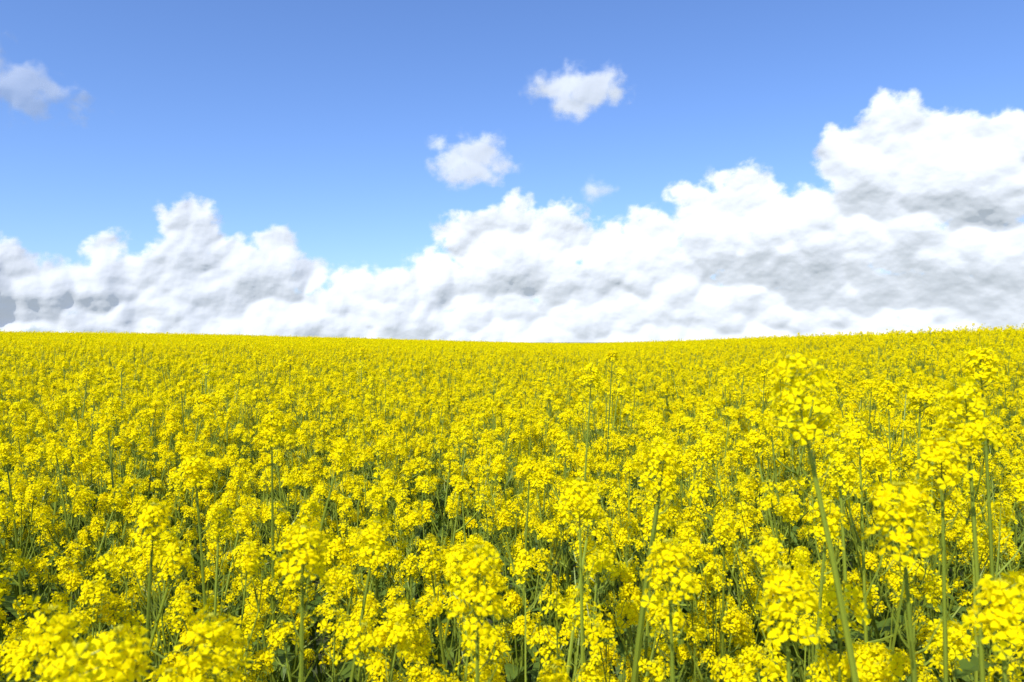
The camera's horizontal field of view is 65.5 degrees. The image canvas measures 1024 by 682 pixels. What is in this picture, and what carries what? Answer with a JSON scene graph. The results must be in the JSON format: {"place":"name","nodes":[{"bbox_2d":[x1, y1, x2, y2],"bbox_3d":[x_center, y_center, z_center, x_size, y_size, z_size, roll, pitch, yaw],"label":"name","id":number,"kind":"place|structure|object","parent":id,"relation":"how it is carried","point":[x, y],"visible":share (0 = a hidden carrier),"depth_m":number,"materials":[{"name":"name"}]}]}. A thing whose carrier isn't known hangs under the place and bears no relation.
{"place":"outdoors","nodes":[
{"label":"outdoors","id":0,"kind":"place"},
{"bbox_2d":[431,135,510,184],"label":"cloud","id":1,"kind":"structure","parent":0,"point":[472,163],"depth_m":4801.10,"materials":[{"name":"white"}]},
{"bbox_2d":[0,90,1023,341],"bbox_3d":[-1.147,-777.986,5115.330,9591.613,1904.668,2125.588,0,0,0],"label":"cloud","id":2,"kind":"structure","parent":0,"point":[912,220],"depth_m":5666.19,"materials":[{"name":"white"}]},
{"bbox_2d":[0,323,1023,681],"bbox_3d":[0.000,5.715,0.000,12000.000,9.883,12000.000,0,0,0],"label":"ground","id":3,"kind":"structure","parent":0,"point":[316,582],"depth_m":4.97,"materials":[{"name":"plant"}]},
{"bbox_2d":[5,596,81,681],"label":"rapeseed plant","id":4,"kind":"object","parent":3,"relation":"on","point":[58,622],"visible":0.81,"depth_m":0.94,"materials":[{"name":"yellow plant"}]},
{"bbox_2d":[130,499,226,681],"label":"rapeseed plant","id":5,"kind":"object","parent":3,"relation":"on","point":[149,513],"visible":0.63,"depth_m":1.40,"materials":[{"name":"yellow plant"}]},
{"bbox_2d":[101,453,275,681],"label":"rapeseed plant","id":6,"kind":"object","parent":3,"relation":"on","point":[194,472],"visible":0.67,"depth_m":1.75,"materials":[{"name":"yellow plant"}]},
{"bbox_2d":[174,604,251,681],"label":"rapeseed plant","id":7,"kind":"object","parent":3,"relation":"on","point":[215,631],"visible":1,"depth_m":0.94,"materials":[{"name":"yellow plant"}]},
{"bbox_2d":[247,409,341,681],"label":"rapeseed plant","id":8,"kind":"object","parent":3,"relation":"on","point":[269,428],"visible":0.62,"depth_m":2.20,"materials":[{"name":"yellow plant"}]},
{"bbox_2d":[274,523,332,681],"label":"rapeseed plant","id":9,"kind":"object","parent":3,"relation":"on","point":[304,542],"visible":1,"depth_m":1.09,"materials":[{"name":"yellow plant"}]},
{"bbox_2d":[438,540,514,681],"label":"rapeseed plant","id":10,"kind":"object","parent":3,"relation":"on","point":[471,566],"visible":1,"depth_m":1.01,"materials":[{"name":"yellow plant"}]},
{"bbox_2d":[526,362,618,679],"bbox_3d":[0.221,0.894,2.710,0.409,1.650,0.311,0,0,0],"label":"rapeseed plant","id":11,"kind":"object","parent":3,"relation":"on","point":[593,374],"visible":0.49,"depth_m":2.71,"materials":[{"name":"yellow plant"}]},
{"bbox_2d":[527,475,668,681],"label":"rapeseed plant","id":12,"kind":"object","parent":3,"relation":"on","point":[582,491],"visible":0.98,"depth_m":1.45,"materials":[{"name":"yellow plant"}]},
{"bbox_2d":[574,348,635,669],"bbox_3d":[0.468,0.882,4.018,0.396,1.698,0.292,0,0,29],"label":"rapeseed plant","id":13,"kind":"object","parent":3,"relation":"on","point":[611,353],"visible":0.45,"depth_m":4.00,"materials":[{"name":"yellow plant"}]},
{"bbox_2d":[546,438,681,681],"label":"rapeseed plant","id":14,"kind":"object","parent":3,"relation":"on","point":[658,472],"visible":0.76,"depth_m":1.50,"materials":[{"name":"yellow plant"}]},
{"bbox_2d":[639,537,701,681],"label":"rapeseed plant","id":15,"kind":"object","parent":3,"relation":"on","point":[666,554],"visible":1,"depth_m":1.07,"materials":[{"name":"yellow plant"}]},
{"bbox_2d":[755,553,831,681],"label":"rapeseed plant","id":16,"kind":"object","parent":3,"relation":"on","point":[809,602],"visible":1,"depth_m":0.98,"materials":[{"name":"yellow plant"}]},
{"bbox_2d":[765,352,858,681],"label":"rapeseed plant","id":17,"kind":"object","parent":3,"relation":"on","point":[799,400],"visible":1,"depth_m":1.05,"materials":[{"name":"yellow plant"}]},
{"bbox_2d":[784,418,948,681],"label":"rapeseed plant","id":18,"kind":"object","parent":3,"relation":"on","point":[865,449],"visible":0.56,"depth_m":1.89,"materials":[{"name":"yellow plant"}]},
{"bbox_2d":[861,473,942,681],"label":"rapeseed plant","id":19,"kind":"object","parent":3,"relation":"on","point":[914,496],"visible":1,"depth_m":0.97,"materials":[{"name":"yellow plant"}]},
{"bbox_2d":[837,431,976,681],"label":"rapeseed plant","id":20,"kind":"object","parent":3,"relation":"on","point":[939,453],"visible":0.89,"depth_m":1.20,"materials":[{"name":"yellow plant"}]},
{"bbox_2d":[924,377,1000,681],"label":"rapeseed plant","id":21,"kind":"object","parent":3,"relation":"on","point":[963,393],"visible":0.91,"depth_m":1.22,"materials":[{"name":"yellow plant"}]},
{"bbox_2d":[916,342,1023,681],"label":"rapeseed plant","id":22,"kind":"object","parent":3,"relation":"on","point":[966,666],"visible":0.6,"depth_m":1.75,"materials":[{"name":"yellow plant"}]},
{"bbox_2d":[962,571,1023,681],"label":"rapeseed plant","id":23,"kind":"object","parent":3,"relation":"on","point":[1001,594],"visible":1,"depth_m":0.89,"materials":[{"name":"yellow plant"}]},
{"bbox_2d":[0,0,1023,331],"label":"sky","id":24,"kind":"structure","parent":0,"point":[322,121],"materials":[{"name":"blue"}]},
{"bbox_2d":[532,70,621,118],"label":"cloud","id":25,"kind":"structure","parent":0,"point":[578,95],"depth_m":4298.33,"materials":[{"name":"white"}]},
{"bbox_2d":[587,185,605,195],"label":"cloud","id":26,"kind":"structure","parent":0,"point":[593,191],"depth_m":4851.40,"materials":[{"name":"white"}]}
]}

